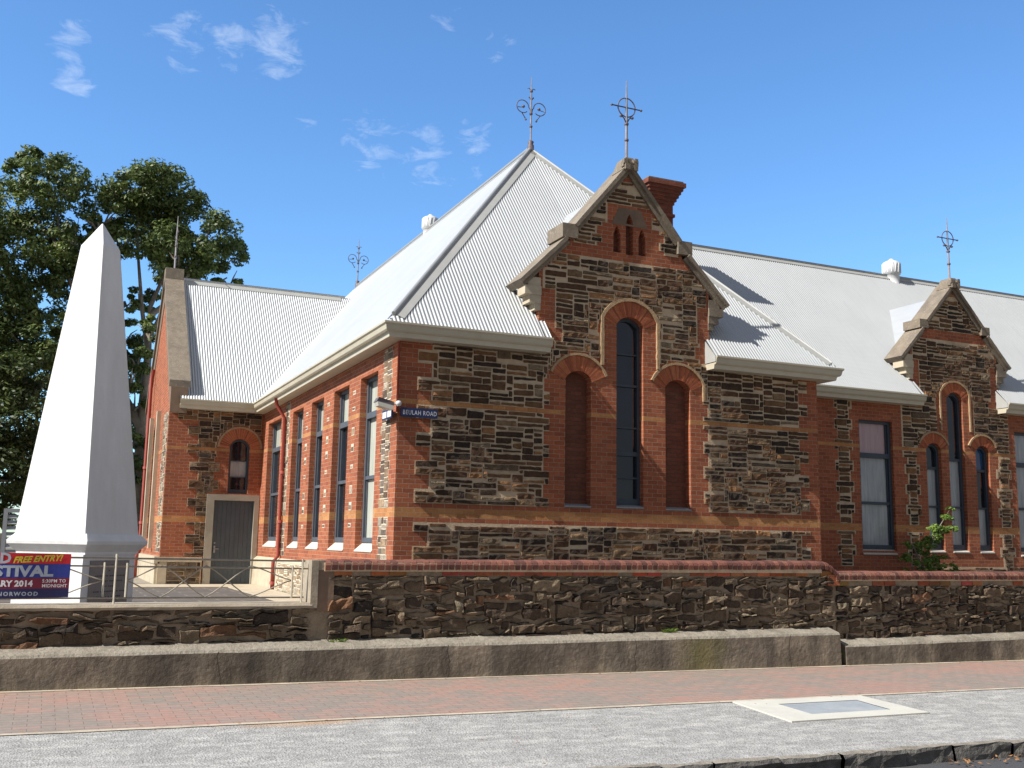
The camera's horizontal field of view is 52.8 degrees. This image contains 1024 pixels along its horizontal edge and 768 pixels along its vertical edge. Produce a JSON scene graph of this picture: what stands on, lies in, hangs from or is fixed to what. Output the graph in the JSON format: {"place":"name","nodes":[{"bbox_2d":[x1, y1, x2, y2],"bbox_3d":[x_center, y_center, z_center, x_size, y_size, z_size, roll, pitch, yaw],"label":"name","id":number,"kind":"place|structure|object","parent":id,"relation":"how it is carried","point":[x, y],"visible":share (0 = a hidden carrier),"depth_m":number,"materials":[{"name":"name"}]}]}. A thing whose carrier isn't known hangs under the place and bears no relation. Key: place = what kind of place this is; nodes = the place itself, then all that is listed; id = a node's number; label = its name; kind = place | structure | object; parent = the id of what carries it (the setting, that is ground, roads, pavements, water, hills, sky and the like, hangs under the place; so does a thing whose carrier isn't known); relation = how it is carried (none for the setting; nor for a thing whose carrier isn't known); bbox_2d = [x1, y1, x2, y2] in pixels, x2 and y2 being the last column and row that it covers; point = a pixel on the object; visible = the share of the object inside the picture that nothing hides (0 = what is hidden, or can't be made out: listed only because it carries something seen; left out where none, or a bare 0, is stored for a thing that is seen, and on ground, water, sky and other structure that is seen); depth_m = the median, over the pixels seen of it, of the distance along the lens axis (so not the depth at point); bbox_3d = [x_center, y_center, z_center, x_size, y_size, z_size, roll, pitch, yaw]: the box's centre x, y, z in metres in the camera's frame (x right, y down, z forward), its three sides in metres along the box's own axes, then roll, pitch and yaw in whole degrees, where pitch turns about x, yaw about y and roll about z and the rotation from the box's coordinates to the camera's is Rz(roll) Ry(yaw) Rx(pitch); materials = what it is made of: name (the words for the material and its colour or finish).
{"place":"outdoors","nodes":[
{"label":"outdoors","id":0,"kind":"place"},
{"bbox_2d":[0,588,272,602],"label":"yard","id":1,"kind":"structure","parent":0,"point":[190,592],"depth_m":24.18,"materials":[{"name":"beige concrete"}]},
{"bbox_2d":[0,508,19,552],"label":"louvred screen","id":2,"kind":"object","parent":1,"relation":"on","point":[6,516],"visible":0.2,"depth_m":21.41,"materials":[{"name":"grey metal"}]},
{"bbox_2d":[0,351,50,528],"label":"garden tree","id":3,"kind":"object","parent":1,"relation":"on","point":[19,392],"visible":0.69,"depth_m":34.09,"materials":[{"name":"green plant"}]},
{"bbox_2d":[6,224,147,602],"bbox_3d":[-6.186,0.552,15.060,1.336,5.985,1.336,-2,-9,16],"label":"obelisk","id":4,"kind":"object","parent":1,"relation":"on","point":[79,498],"visible":0.66,"depth_m":14.70,"materials":[{"name":"white paint"}]},
{"bbox_2d":[0,144,250,534],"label":"gum tree","id":5,"kind":"object","parent":1,"relation":"on","point":[148,212],"visible":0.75,"depth_m":41.13,"materials":[{"name":"green plant"}]},
{"bbox_2d":[134,77,1023,595],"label":"stone building","id":6,"kind":"structure","parent":1,"relation":"on","point":[614,367],"depth_m":22.69,"materials":[{"name":"brown stone"}]},
{"bbox_2d":[209,500,253,583],"bbox_3d":[-8.172,4.602,30.042,1.146,2.388,0.123,5,-10,-24],"label":"door","id":7,"kind":"structure","parent":6,"relation":"in","point":[232,520],"depth_m":30.06,"materials":[{"name":"wood"}]},
{"bbox_2d":[227,439,248,493],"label":"window","id":8,"kind":"structure","parent":6,"relation":"in","point":[239,449],"depth_m":30.48,"materials":[{"name":"black glass"}]},
{"bbox_2d":[262,421,281,546],"bbox_3d":[-6.642,2.804,29.042,0.265,3.528,1.796,5,-10,-24],"label":"window","id":9,"kind":"structure","parent":6,"relation":"in","point":[277,427],"depth_m":29.62,"materials":[{"name":"glass"}]},
{"bbox_2d":[286,410,303,547],"bbox_3d":[-5.431,2.415,26.380,0.265,3.528,1.196,5,-10,-24],"label":"window","id":10,"kind":"structure","parent":6,"relation":"in","point":[300,418],"depth_m":26.83,"materials":[{"name":"glass"}]},
{"bbox_2d":[305,401,323,548],"bbox_3d":[-4.573,2.139,24.494,0.265,3.528,1.196,5,-10,-24],"label":"window","id":11,"kind":"structure","parent":6,"relation":"in","point":[313,545],"depth_m":24.93,"materials":[{"name":"glass"}]},
{"bbox_2d":[327,389,348,550],"bbox_3d":[-3.672,1.849,22.513,0.265,3.528,1.266,5,-10,-24],"label":"window","id":12,"kind":"structure","parent":6,"relation":"in","point":[344,398],"depth_m":22.93,"materials":[{"name":"glass"}]},
{"bbox_2d":[354,375,377,551],"bbox_3d":[-2.800,1.569,20.596,0.265,3.528,1.216,5,-10,-24],"label":"window","id":13,"kind":"structure","parent":6,"relation":"in","point":[372,384],"depth_m":20.98,"materials":[{"name":"glass"}]},
{"bbox_2d":[374,397,401,410],"bbox_3d":[-2.243,0.369,18.764,0.507,0.220,0.240,5,-10,-24],"label":"security camera","id":14,"kind":"object","parent":6,"relation":"attached to","point":[383,403],"visible":1,"depth_m":18.66,"materials":[{"name":"paint"}]},
{"bbox_2d":[382,410,395,420],"bbox_3d":[-2.280,0.570,19.183,0.110,0.170,0.600,5,-10,-24],"label":"street sign","id":15,"kind":"object","parent":6,"relation":"attached to","point":[386,414],"visible":0.93,"depth_m":19.11,"materials":[{"name":"metal"}]},
{"bbox_2d":[400,407,437,418],"bbox_3d":[-1.726,0.540,19.028,0.710,0.170,0.103,5,-10,-24],"label":"street sign","id":16,"kind":"object","parent":6,"relation":"attached to","point":[418,413],"visible":1,"depth_m":18.98,"materials":[{"name":"blue metal"}]},
{"bbox_2d":[616,319,643,508],"bbox_3d":[2.355,0.574,21.053,0.630,3.916,0.250,5,-10,-24],"label":"window","id":17,"kind":"structure","parent":6,"relation":"in","point":[628,364],"depth_m":21.15,"materials":[{"name":"black glass"}]},
{"bbox_2d":[858,420,897,554],"bbox_3d":[9.184,2.605,26.051,1.106,3.368,0.220,5,-10,-24],"label":"window","id":18,"kind":"structure","parent":6,"relation":"in","point":[874,436],"depth_m":26.14,"materials":[{"name":"grey glass"}]},
{"bbox_2d":[926,444,945,552],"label":"window","id":19,"kind":"structure","parent":6,"relation":"in","point":[931,451],"depth_m":26.94,"materials":[{"name":"grey glass"}]},
{"bbox_2d":[946,393,969,552],"bbox_3d":[11.711,2.324,27.247,0.570,4.226,0.210,5,-10,-24],"label":"window","id":20,"kind":"structure","parent":6,"relation":"in","point":[952,402],"depth_m":27.35,"materials":[{"name":"grey glass"}]},
{"bbox_2d":[975,446,994,552],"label":"window","id":21,"kind":"structure","parent":6,"relation":"in","point":[981,466],"depth_m":27.61,"materials":[{"name":"black glass"}]},
{"bbox_2d":[1014,432,1023,556],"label":"window","id":22,"kind":"structure","parent":6,"relation":"in","point":[1018,437],"depth_m":28.30,"materials":[{"name":"grey glass"}]},
{"bbox_2d":[897,506,960,570],"bbox_3d":[10.345,4.212,25.406,1.711,2.453,0.926,5,-10,-24],"label":"shrub","id":23,"kind":"object","parent":1,"relation":"on","point":[927,562],"visible":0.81,"depth_m":25.37,"materials":[{"name":"green plant"}]},
{"bbox_2d":[133,577,299,600],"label":"path","id":24,"kind":"structure","parent":0,"point":[245,588],"depth_m":27.51,"materials":[{"name":"beige concrete"}]},
{"bbox_2d":[0,537,1022,767],"bbox_3d":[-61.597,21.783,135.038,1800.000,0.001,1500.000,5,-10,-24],"label":"ground","id":25,"kind":"structure","parent":0,"point":[841,755],"depth_m":11.51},
{"bbox_2d":[0,559,1023,692],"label":"street wall","id":26,"kind":"structure","parent":25,"relation":"on","point":[419,619],"depth_m":13.35,"materials":[{"name":"stone"}]},
{"bbox_2d":[2,554,308,603],"bbox_3d":[-6.566,2.024,10.708,8.980,0.581,0.036,5,-10,-24],"label":"iron railing","id":27,"kind":"object","parent":26,"relation":"on","point":[116,558],"visible":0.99,"depth_m":11.87,"materials":[{"name":"grey metal"}]},
{"bbox_2d":[0,552,71,598],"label":"banner","id":28,"kind":"object","parent":27,"relation":"attached to","point":[34,575],"visible":1,"depth_m":11.23,"materials":[{"name":"blue plastic"}]},
{"bbox_2d":[326,638,347,641],"bbox_3d":[-2.091,3.069,12.315,0.283,0.068,0.063,5,-10,-24],"label":"weed","id":29,"kind":"object","parent":26,"relation":"on","point":[340,640],"visible":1,"depth_m":12.34,"materials":[{"name":"green plant"}]},
{"bbox_2d":[660,628,677,632],"bbox_3d":[2.177,3.402,14.230,0.316,0.071,0.066,5,-10,-24],"label":"weed","id":30,"kind":"object","parent":26,"relation":"on","point":[668,630],"visible":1,"depth_m":14.23,"materials":[{"name":"green plant"}]},
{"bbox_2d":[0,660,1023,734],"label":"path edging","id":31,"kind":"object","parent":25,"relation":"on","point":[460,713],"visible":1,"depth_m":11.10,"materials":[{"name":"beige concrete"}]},
{"bbox_2d":[0,688,1023,767],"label":"verge","id":32,"kind":"structure","parent":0,"point":[668,734],"depth_m":9.15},
{"bbox_2d":[733,695,929,722],"bbox_3d":[3.478,3.566,11.312,1.980,0.076,1.180,5,-10,-24],"label":"access cover","id":33,"kind":"object","parent":32,"relation":"on","point":[820,709],"visible":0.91,"depth_m":11.24,"materials":[{"name":"concrete"}]},
{"bbox_2d":[0,661,1023,733],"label":"pavement","id":34,"kind":"structure","parent":0,"point":[44,711],"depth_m":11.40,"materials":[{"name":"red brick"}]},
{"bbox_2d":[0,0,1023,536],"label":"sky","id":35,"kind":"structure","parent":0,"point":[840,133],"materials":[{"name":"blue"}]},
{"bbox_2d":[842,753,1023,767],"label":"road","id":36,"kind":"structure","parent":0,"point":[1011,762],"depth_m":9.32,"materials":[{"name":"grey asphalt"}]},
{"bbox_2d":[3,661,1022,766],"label":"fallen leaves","id":37,"kind":"object","parent":36,"relation":"on","point":[969,761],"visible":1,"depth_m":9.57,"materials":[{"name":"brown plant"}]},
{"bbox_2d":[588,739,1023,767],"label":"kerb","id":38,"kind":"structure","parent":36,"relation":"on","point":[900,756],"depth_m":9.06,"materials":[{"name":"concrete"}]}
]}

